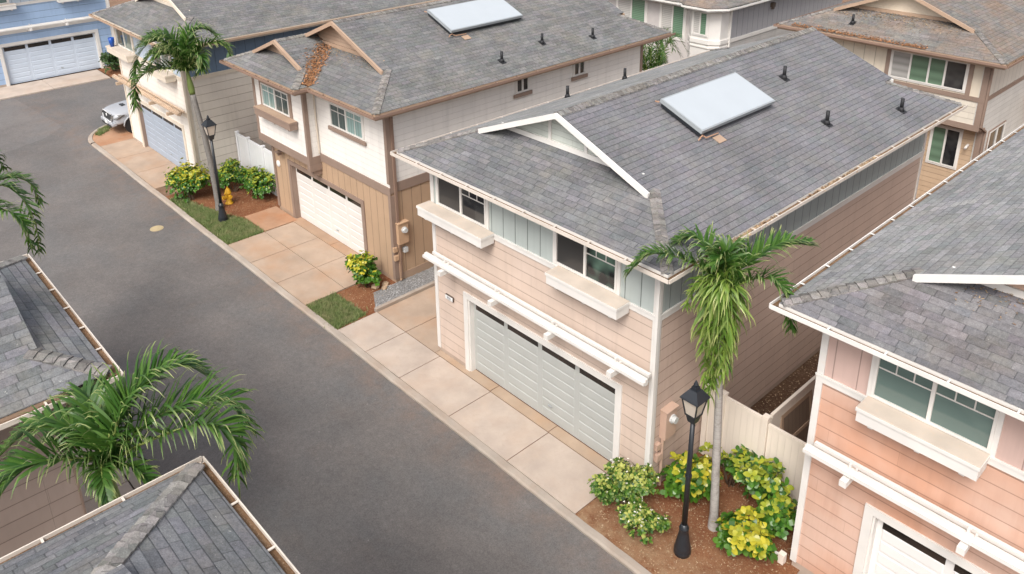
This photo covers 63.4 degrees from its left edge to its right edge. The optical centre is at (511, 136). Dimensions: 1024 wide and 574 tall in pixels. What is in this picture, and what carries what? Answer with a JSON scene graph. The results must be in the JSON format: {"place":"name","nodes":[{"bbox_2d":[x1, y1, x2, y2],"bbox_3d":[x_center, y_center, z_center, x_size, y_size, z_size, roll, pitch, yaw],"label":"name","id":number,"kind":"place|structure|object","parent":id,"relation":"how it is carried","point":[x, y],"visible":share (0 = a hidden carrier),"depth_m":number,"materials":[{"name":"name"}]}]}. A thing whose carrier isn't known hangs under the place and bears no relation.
{"place":"outdoors","nodes":[
{"label":"outdoors","id":0,"kind":"place"},
{"bbox_2d":[0,69,110,99],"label":"driveway","id":1,"kind":"structure","parent":0,"point":[28,88],"depth_m":45.72,"materials":[{"name":"concrete"}]},
{"bbox_2d":[73,447,132,513],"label":"driveway","id":2,"kind":"structure","parent":0,"point":[91,504],"depth_m":17.88,"materials":[{"name":"concrete"}]},
{"bbox_2d":[101,138,177,190],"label":"driveway","id":3,"kind":"structure","parent":0,"point":[149,165],"depth_m":35.21,"materials":[{"name":"concrete"}]},
{"bbox_2d":[228,222,356,305],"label":"driveway","id":4,"kind":"structure","parent":0,"point":[300,264],"depth_m":27.04,"materials":[{"name":"concrete"}]},
{"bbox_2d":[0,78,633,573],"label":"road","id":5,"kind":"structure","parent":0,"point":[356,464],"depth_m":20.72,"materials":[{"name":"grey asphalt"}]},
{"bbox_2d":[0,98,61,153],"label":"road patch","id":6,"kind":"object","parent":5,"relation":"on","point":[21,124],"visible":1,"depth_m":39.60,"materials":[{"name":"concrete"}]},
{"bbox_2d":[150,225,163,231],"bbox_3d":[-12.599,3.269,29.442,0.457,0.011,0.457,-19,27,-39],"label":"manhole cover","id":7,"kind":"object","parent":5,"relation":"on","point":[156,228],"visible":1,"depth_m":29.43,"materials":[{"name":"beige metal"}]},
{"bbox_2d":[378,286,439,351],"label":"side path","id":8,"kind":"structure","parent":0,"point":[415,316],"depth_m":23.96,"materials":[{"name":"concrete"}]},
{"bbox_2d":[11,0,917,406],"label":"ground","id":9,"kind":"structure","parent":0,"point":[117,2],"depth_m":47.76,"materials":[{"name":"beige concrete"}]},
{"bbox_2d":[0,149,49,259],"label":"palm tree","id":10,"kind":"object","parent":9,"relation":"on","point":[25,223],"visible":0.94,"depth_m":19.81,"materials":[{"name":"green plant"}]},
{"bbox_2d":[0,0,115,87],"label":"sky blue house","id":11,"kind":"structure","parent":9,"relation":"on","point":[40,39],"depth_m":46.28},
{"bbox_2d":[0,0,9,3],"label":"window","id":12,"kind":"structure","parent":11,"relation":"in","point":[1,1],"depth_m":44.28,"materials":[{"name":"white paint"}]},
{"bbox_2d":[2,33,100,83],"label":"garage door","id":13,"kind":"structure","parent":11,"relation":"in","point":[61,56],"depth_m":46.70,"materials":[{"name":"white paint"}]},
{"bbox_2d":[0,254,123,557],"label":"opposite bay house","id":14,"kind":"structure","parent":9,"relation":"on","point":[49,343],"depth_m":12.54,"materials":[{"name":"beige"}]},
{"bbox_2d":[88,124,106,144],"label":"kerb","id":15,"kind":"structure","parent":9,"relation":"on","point":[90,139],"depth_m":37.96,"materials":[{"name":"concrete"}]},
{"bbox_2d":[76,399,142,489],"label":"kerb","id":16,"kind":"structure","parent":9,"relation":"on","point":[134,483],"depth_m":18.10,"materials":[{"name":"concrete"}]},
{"bbox_2d":[98,66,121,76],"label":"soil bed","id":17,"kind":"object","parent":9,"relation":"on","point":[110,72],"visible":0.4,"depth_m":47.95,"materials":[{"name":"brown soil"}]},
{"bbox_2d":[98,50,119,73],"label":"dark shrub","id":18,"kind":"object","parent":17,"relation":"on","point":[106,58],"visible":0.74,"depth_m":47.34,"materials":[{"name":"green plant"}]},
{"bbox_2d":[93,124,133,145],"bbox_3d":[-13.566,-1.865,42.728,15.520,0.001,2.900,-19,27,-39],"label":"corner pad","id":19,"kind":"object","parent":9,"relation":"on","point":[118,133],"visible":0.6,"depth_m":37.97,"materials":[{"name":"red concrete"}]},
{"bbox_2d":[95,125,109,135],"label":"grass","id":20,"kind":"structure","parent":19,"relation":"on","point":[105,128],"depth_m":38.66,"materials":[{"name":"green plant"}]},
{"bbox_2d":[101,100,131,132],"bbox_3d":[-16.827,-1.687,39.851,5.246,1.831,2.240,-19,27,-39],"label":"pickup truck","id":21,"kind":"object","parent":19,"relation":"on","point":[115,114],"visible":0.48,"depth_m":38.10,"materials":[{"name":"silver metal"}]},
{"bbox_2d":[0,456,299,573],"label":"roof","id":22,"kind":"structure","parent":9,"relation":"on","point":[195,516],"depth_m":9.21,"materials":[{"name":"grey"}]},
{"bbox_2d":[165,182,279,243],"bbox_3d":[-9.462,2.315,31.754,5.500,0.001,5.390,-19,27,-39],"label":"soil bed","id":23,"kind":"object","parent":9,"relation":"on","point":[238,207],"visible":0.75,"depth_m":31.45,"materials":[{"name":"brown soil"}]},
{"bbox_2d":[126,19,233,210],"bbox_3d":[-11.357,-0.627,29.755,4.054,7.264,2.404,-1,21,0],"label":"palm tree","id":24,"kind":"object","parent":23,"relation":"on","point":[186,51],"visible":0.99,"depth_m":28.54,"materials":[{"name":"green plant"}]},
{"bbox_2d":[164,157,210,202],"bbox_3d":[-12.162,1.701,31.404,1.654,1.536,2.158,-19,27,-39],"label":"broadleaf shrub","id":25,"kind":"object","parent":23,"relation":"on","point":[188,179],"visible":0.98,"depth_m":31.13,"materials":[{"name":"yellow plant"}]},
{"bbox_2d":[201,115,227,221],"bbox_3d":[-10.402,1.165,29.149,0.400,4.050,0.400,-19,27,-39],"label":"street lamp","id":26,"kind":"object","parent":23,"relation":"on","point":[208,124],"visible":1,"depth_m":28.97,"materials":[{"name":"black metal"}]},
{"bbox_2d":[169,195,265,244],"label":"grass","id":27,"kind":"structure","parent":23,"relation":"on","point":[238,225],"depth_m":29.57,"materials":[{"name":"green plant"}]},
{"bbox_2d":[222,187,233,204],"bbox_3d":[-10.661,2.213,31.103,0.370,0.680,0.420,-19,27,-39],"label":"fire hydrant","id":28,"kind":"object","parent":23,"relation":"on","point":[228,196],"visible":1,"depth_m":31.03,"materials":[{"name":"yellow metal"}]},
{"bbox_2d":[217,158,251,191],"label":"broadleaf shrub","id":29,"kind":"object","parent":23,"relation":"on","point":[230,171],"visible":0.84,"depth_m":31.79,"materials":[{"name":"green plant"}]},
{"bbox_2d":[234,130,276,195],"bbox_3d":[-9.674,1.151,32.124,0.150,1.875,3.894,-19,27,-39],"label":"vinyl fence","id":30,"kind":"object","parent":23,"relation":"on","point":[251,153],"visible":0.56,"depth_m":32.37,"materials":[{"name":"white plastic"}]},
{"bbox_2d":[242,165,275,198],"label":"broadleaf shrub","id":31,"kind":"object","parent":23,"relation":"on","point":[258,178],"visible":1,"depth_m":31.12,"materials":[{"name":"green plant"}]},
{"bbox_2d":[88,0,439,184],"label":"cream blue house","id":32,"kind":"structure","parent":9,"relation":"on","point":[165,123],"depth_m":33.06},
{"bbox_2d":[108,37,113,46],"bbox_3d":[-17.154,-4.043,35.563,0.250,0.380,0.244,-19,27,-39],"label":"flower pot","id":33,"kind":"object","parent":32,"relation":"on","point":[111,41],"visible":1,"depth_m":35.49,"materials":[{"name":"blue ceramic"}]},
{"bbox_2d":[114,28,134,53],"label":"window","id":34,"kind":"structure","parent":32,"relation":"in","point":[124,40],"depth_m":35.01,"materials":[{"name":"white paint"}]},
{"bbox_2d":[151,45,172,72],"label":"window","id":35,"kind":"structure","parent":32,"relation":"in","point":[162,57],"depth_m":32.21,"materials":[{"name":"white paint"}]},
{"bbox_2d":[141,104,187,166],"bbox_3d":[-14.471,0.032,34.743,0.090,2.150,4.840,-19,27,-39],"label":"garage door","id":36,"kind":"structure","parent":32,"relation":"in","point":[165,137],"depth_m":34.86,"materials":[{"name":"white paint"}]},
{"bbox_2d":[245,206,296,231],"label":"stepping slab","id":37,"kind":"structure","parent":9,"relation":"on","point":[271,218],"depth_m":29.94,"materials":[{"name":"beige concrete"}]},
{"bbox_2d":[293,217,358,255],"bbox_3d":[-6.227,3.605,28.443,0.418,0.152,4.678,-19,27,-39],"label":"driveway apron","id":38,"kind":"object","parent":9,"relation":"on","point":[328,239],"visible":0.64,"depth_m":28.56,"materials":[{"name":"beige concrete"}]},
{"bbox_2d":[308,274,395,329],"bbox_3d":[-4.513,4.905,24.843,2.700,0.001,1.720,-19,27,-39],"label":"soil bed","id":39,"kind":"object","parent":9,"relation":"on","point":[367,297],"visible":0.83,"depth_m":25.09,"materials":[{"name":"brown soil"}]},
{"bbox_2d":[302,292,367,329],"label":"grass","id":40,"kind":"structure","parent":39,"relation":"on","point":[323,304],"depth_m":24.24,"materials":[{"name":"green plant"}]},
{"bbox_2d":[343,281,382,310],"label":"mulch litter","id":41,"kind":"object","parent":39,"relation":"on","point":[363,294],"visible":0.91,"depth_m":25.05,"materials":[{"name":"wood"}]},
{"bbox_2d":[345,250,381,287],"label":"broadleaf shrub","id":42,"kind":"object","parent":39,"relation":"on","point":[362,267],"visible":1,"depth_m":25.13,"materials":[{"name":"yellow plant"}]},
{"bbox_2d":[371,283,379,288],"bbox_3d":[-4.177,4.596,25.445,0.263,0.149,0.231,5,22,15],"label":"garden stone","id":43,"kind":"object","parent":39,"relation":"on","point":[373,286],"visible":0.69,"depth_m":25.38,"materials":[{"name":"beige stone"}]},
{"bbox_2d":[91,143,651,573],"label":"kerb","id":44,"kind":"structure","parent":9,"relation":"on","point":[601,541],"depth_m":20.46,"materials":[{"name":"concrete"}]},
{"bbox_2d":[374,266,434,306],"bbox_3d":[0.907,3.217,29.081,14.150,0.001,0.860,-19,27,-39],"label":"gravel strip","id":45,"kind":"object","parent":9,"relation":"on","point":[377,295],"visible":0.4,"depth_m":25.48,"materials":[{"name":"grey gravel"}]},
{"bbox_2d":[375,267,434,305],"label":"gravel stones","id":46,"kind":"object","parent":45,"relation":"on","point":[405,286],"visible":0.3,"depth_m":25.53,"materials":[{"name":"grey gravel"}]},
{"bbox_2d":[374,280,434,312],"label":"kerb","id":47,"kind":"structure","parent":9,"relation":"on","point":[403,297],"depth_m":24.83,"materials":[{"name":"concrete"}]},
{"bbox_2d":[219,0,675,281],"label":"beige house","id":48,"kind":"structure","parent":9,"relation":"on","point":[335,135],"depth_m":26.71,"materials":[{"name":"beige"}]},
{"bbox_2d":[258,80,292,118],"bbox_3d":[-7.920,-1.236,27.782,0.055,1.100,2.150,-19,27,-39],"label":"window","id":49,"kind":"structure","parent":48,"relation":"in","point":[278,100],"depth_m":27.72,"materials":[{"name":"white glass"}]},
{"bbox_2d":[301,35,333,85],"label":"leaf litter","id":50,"kind":"object","parent":48,"relation":"on","point":[314,71],"visible":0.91,"depth_m":26.33,"materials":[{"name":"brown plant"}]},
{"bbox_2d":[296,168,364,253],"bbox_3d":[-6.124,2.492,28.146,0.090,2.100,4.500,-19,27,-39],"label":"garage door","id":51,"kind":"structure","parent":48,"relation":"in","point":[333,212],"depth_m":28.16,"materials":[{"name":"white paint"}]},
{"bbox_2d":[323,44,367,73],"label":"leaf litter","id":52,"kind":"object","parent":48,"relation":"on","point":[344,55],"visible":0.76,"depth_m":26.37,"materials":[{"name":"plant"}]},
{"bbox_2d":[328,101,365,145],"bbox_3d":[-5.090,-0.423,25.466,0.090,0.950,2.080,-19,27,-39],"label":"window","id":53,"kind":"structure","parent":48,"relation":"in","point":[349,124],"depth_m":25.43,"materials":[{"name":"white glass"}]},
{"bbox_2d":[514,78,532,98],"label":"window","id":54,"kind":"structure","parent":48,"relation":"in","point":[522,88],"depth_m":27.30,"materials":[{"name":"white paint"}]},
{"bbox_2d":[571,62,587,80],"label":"window","id":55,"kind":"structure","parent":48,"relation":"in","point":[578,70],"depth_m":29.02,"materials":[{"name":"white paint"}]},
{"bbox_2d":[436,350,611,472],"bbox_3d":[0.229,6.666,20.260,0.298,0.152,6.368,-19,27,-39],"label":"driveway apron","id":56,"kind":"object","parent":9,"relation":"on","point":[570,441],"visible":0.69,"depth_m":19.93,"materials":[{"name":"concrete"}]},
{"bbox_2d":[642,26,687,70],"bbox_3d":[5.891,-2.343,35.969,3.355,5.338,2.897,-19,27,-39],"label":"areca palm","id":57,"kind":"object","parent":9,"relation":"on","point":[660,55],"visible":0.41,"depth_m":35.22,"materials":[{"name":"green plant"}]},
{"bbox_2d":[390,27,967,487],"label":"peach house","id":58,"kind":"structure","parent":9,"relation":"on","point":[546,219],"depth_m":18.87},
{"bbox_2d":[435,176,489,230],"bbox_3d":[-1.212,1.521,19.882,0.055,0.990,1.980,-19,27,-39],"label":"window","id":59,"kind":"structure","parent":58,"relation":"in","point":[474,208],"depth_m":19.85,"materials":[{"name":"glass"}]},
{"bbox_2d":[474,304,614,461],"bbox_3d":[0.679,5.660,19.603,0.090,2.150,4.840,-19,27,-39],"label":"garage door","id":60,"kind":"structure","parent":58,"relation":"in","point":[580,403],"depth_m":19.46,"materials":[{"name":"white paint"}]},
{"bbox_2d":[553,231,621,295],"bbox_3d":[1.522,2.546,17.125,0.055,0.990,1.870,-19,27,-39],"label":"window","id":61,"kind":"structure","parent":58,"relation":"in","point":[600,269],"depth_m":17.10,"materials":[{"name":"glass"}]},
{"bbox_2d":[706,153,881,256],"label":"leaf litter","id":62,"kind":"object","parent":58,"relation":"on","point":[822,187],"visible":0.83,"depth_m":18.10,"materials":[{"name":"plant"}]},
{"bbox_2d":[575,451,799,573],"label":"soil bed","id":63,"kind":"object","parent":9,"relation":"on","point":[590,513],"visible":0.33,"depth_m":16.51,"materials":[{"name":"brown soil"}]},
{"bbox_2d":[587,457,659,506],"bbox_3d":[2.307,7.195,17.221,1.490,1.113,0.918,1,21,5],"label":"variegated shrub","id":64,"kind":"object","parent":63,"relation":"on","point":[628,482],"visible":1,"depth_m":16.95,"materials":[{"name":"green plant"}]},
{"bbox_2d":[615,496,671,544],"bbox_3d":[2.564,7.670,16.565,0.922,0.688,1.159,-19,27,-39],"label":"variegated shrub","id":65,"kind":"object","parent":63,"relation":"on","point":[635,512],"visible":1,"depth_m":16.39,"materials":[{"name":"green plant"}]},
{"bbox_2d":[655,450,723,502],"bbox_3d":[3.686,7.146,17.316,1.130,1.107,1.292,-19,27,-39],"label":"broadleaf shrub","id":66,"kind":"object","parent":63,"relation":"on","point":[674,483],"visible":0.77,"depth_m":17.07,"materials":[{"name":"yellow plant"}]},
{"bbox_2d":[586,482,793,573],"bbox_3d":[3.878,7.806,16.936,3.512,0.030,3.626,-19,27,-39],"label":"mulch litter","id":67,"kind":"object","parent":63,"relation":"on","point":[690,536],"visible":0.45,"depth_m":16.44,"materials":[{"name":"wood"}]},
{"bbox_2d":[673,380,710,558],"bbox_3d":[3.310,6.242,15.488,0.400,4.050,0.400,-19,27,-39],"label":"street lamp","id":68,"kind":"object","parent":63,"relation":"on","point":[695,397],"visible":1,"depth_m":15.28,"materials":[{"name":"black metal"}]},
{"bbox_2d":[622,222,821,531],"bbox_3d":[3.826,4.834,15.931,3.382,6.633,1.823,6,22,17],"label":"palm tree","id":69,"kind":"object","parent":63,"relation":"on","point":[720,282],"visible":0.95,"depth_m":14.98,"materials":[{"name":"green plant"}]},
{"bbox_2d":[698,442,758,486],"bbox_3d":[4.679,7.014,17.712,0.960,1.043,1.341,-19,27,-39],"label":"broadleaf shrub","id":70,"kind":"object","parent":63,"relation":"on","point":[733,465],"visible":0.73,"depth_m":17.46,"materials":[{"name":"green plant"}]},
{"bbox_2d":[699,385,771,464],"bbox_3d":[4.784,6.441,17.887,0.150,1.875,1.576,-18,27,-39],"label":"vinyl fence","id":71,"kind":"object","parent":63,"relation":"on","point":[746,426],"visible":0.53,"depth_m":17.72,"materials":[{"name":"beige plastic"}]},
{"bbox_2d":[712,505,777,563],"bbox_3d":[4.506,7.765,15.992,1.161,0.884,1.213,-4,21,-8],"label":"broadleaf shrub","id":72,"kind":"object","parent":63,"relation":"on","point":[738,533],"visible":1,"depth_m":15.80,"materials":[{"name":"yellow plant"}]},
{"bbox_2d":[740,455,793,501],"bbox_3d":[5.168,7.139,16.813,0.958,1.445,1.087,-19,27,-39],"label":"broadleaf shrub","id":73,"kind":"object","parent":63,"relation":"on","point":[762,474],"visible":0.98,"depth_m":16.58,"materials":[{"name":"green plant"}]},
{"bbox_2d":[752,489,797,539],"bbox_3d":[5.298,7.511,16.527,1.127,0.952,0.971,-19,27,-39],"label":"broadleaf shrub","id":74,"kind":"object","parent":63,"relation":"on","point":[779,512],"visible":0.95,"depth_m":16.25,"materials":[{"name":"green plant"}]},
{"bbox_2d":[775,550,786,564],"bbox_3d":[5.151,8.075,15.977,0.120,0.220,0.250,-19,27,-39],"label":"pipe stub","id":75,"kind":"object","parent":63,"relation":"on","point":[782,556],"visible":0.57,"depth_m":15.89,"materials":[{"name":"plastic"}]},
{"bbox_2d":[765,423,805,509],"bbox_3d":[5.784,6.858,16.880,0.150,1.795,1.392,-19,27,-39],"label":"vinyl fence","id":76,"kind":"object","parent":63,"relation":"on","point":[785,448],"visible":0.2,"depth_m":16.93,"materials":[{"name":"beige plastic"}]},
{"bbox_2d":[608,0,841,70],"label":"grey house","id":77,"kind":"structure","parent":9,"relation":"on","point":[700,26],"depth_m":37.11,"materials":[{"name":"white paint"}]},
{"bbox_2d":[616,0,647,22],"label":"window","id":78,"kind":"structure","parent":77,"relation":"in","point":[634,9],"depth_m":38.72,"materials":[{"name":"white paint"}]},
{"bbox_2d":[659,3,686,41],"bbox_3d":[7.235,-5.194,37.305,0.055,1.680,1.470,-19,27,-39],"label":"window","id":79,"kind":"structure","parent":77,"relation":"in","point":[673,16],"depth_m":37.23,"materials":[{"name":"white paint"}]},
{"bbox_2d":[691,10,708,36],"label":"window","id":80,"kind":"structure","parent":77,"relation":"in","point":[700,20],"depth_m":35.86,"materials":[{"name":"white paint"}]},
{"bbox_2d":[750,350,819,414],"bbox_3d":[10.571,5.697,22.318,13.800,0.001,3.050,-19,27,-39],"label":"mulch strip","id":81,"kind":"object","parent":9,"relation":"on","point":[802,377],"depth_m":20.83,"materials":[{"name":"wood"}]},
{"bbox_2d":[770,375,815,427],"bbox_3d":[9.442,5.197,21.006,11.015,1.875,0.150,-19,27,-39],"label":"vinyl fence","id":82,"kind":"object","parent":81,"relation":"on","point":[776,414],"visible":0.02,"depth_m":17.73,"materials":[{"name":"beige plastic"}]},
{"bbox_2d":[780,390,811,442],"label":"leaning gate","id":83,"kind":"structure","parent":81,"relation":"on","point":[795,420],"depth_m":18.14,"materials":[{"name":"brown wood"}]},
{"bbox_2d":[769,124,1023,573],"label":"orange house","id":84,"kind":"structure","parent":9,"relation":"on","point":[913,449],"depth_m":13.44,"materials":[{"name":"wood"}]},
{"bbox_2d":[868,519,971,573],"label":"garage door","id":85,"kind":"structure","parent":84,"relation":"in","point":[893,552],"depth_m":14.17,"materials":[{"name":"white paint"}]},
{"bbox_2d":[866,355,1005,457],"bbox_3d":[6.536,4.111,12.892,0.055,0.990,1.970,-19,27,-39],"label":"window","id":86,"kind":"structure","parent":84,"relation":"in","point":[979,425],"depth_m":12.85,"materials":[{"name":"white glass"}]},
{"bbox_2d":[955,283,1023,324],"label":"leaf litter","id":87,"kind":"object","parent":84,"relation":"on","point":[990,303],"visible":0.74,"depth_m":12.81,"materials":[{"name":"plant"}]},
{"bbox_2d":[773,0,1023,197],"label":"beige house","id":88,"kind":"structure","parent":9,"relation":"on","point":[975,63],"depth_m":29.75,"materials":[{"name":"beige"}]},
{"bbox_2d":[792,22,927,48],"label":"leaf litter","id":89,"kind":"object","parent":88,"relation":"on","point":[889,41],"visible":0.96,"depth_m":30.15,"materials":[{"name":"brown plant"}]},
{"bbox_2d":[833,5,961,31],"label":"leaf litter","id":90,"kind":"object","parent":88,"relation":"on","point":[898,19],"visible":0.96,"depth_m":30.45,"materials":[{"name":"plant"}]},
{"bbox_2d":[888,50,969,92],"bbox_3d":[14.704,-2.343,29.320,0.055,1.110,2.680,-19,27,-39],"label":"window","id":91,"kind":"structure","parent":88,"relation":"in","point":[951,75],"depth_m":29.29,"materials":[{"name":"glass"}]},
{"bbox_2d":[925,124,963,169],"bbox_3d":[15.697,0.363,30.109,0.055,1.550,1.090,-19,27,-39],"label":"window","id":92,"kind":"structure","parent":88,"relation":"in","point":[944,145],"depth_m":30.09,"materials":[{"name":"glass"}]},
{"bbox_2d":[985,120,1006,150],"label":"window","id":93,"kind":"structure","parent":88,"relation":"in","point":[995,134],"depth_m":30.11,"materials":[{"name":"white paint"}]},
{"label":"soil bed","id":94,"kind":"structure","parent":9,"relation":"on","visible":0},
{"bbox_2d":[0,339,267,506],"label":"palm tree","id":95,"kind":"object","parent":94,"relation":"on","point":[95,420],"visible":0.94,"depth_m":10.54,"materials":[{"name":"green plant"}]},
{"bbox_2d":[338,312,612,513],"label":"driveway","id":96,"kind":"structure","parent":0,"point":[556,469],"depth_m":20.02,"materials":[{"name":"concrete"}]},
{"bbox_2d":[370,313,611,512],"bbox_3d":[-1.169,6.414,20.782,1.700,0.001,9.140,-19,27,-39],"label":"joint filler","id":97,"kind":"object","parent":96,"relation":"on","point":[515,409],"visible":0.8,"depth_m":20.08,"materials":[{"name":"brown concrete"}]}
]}

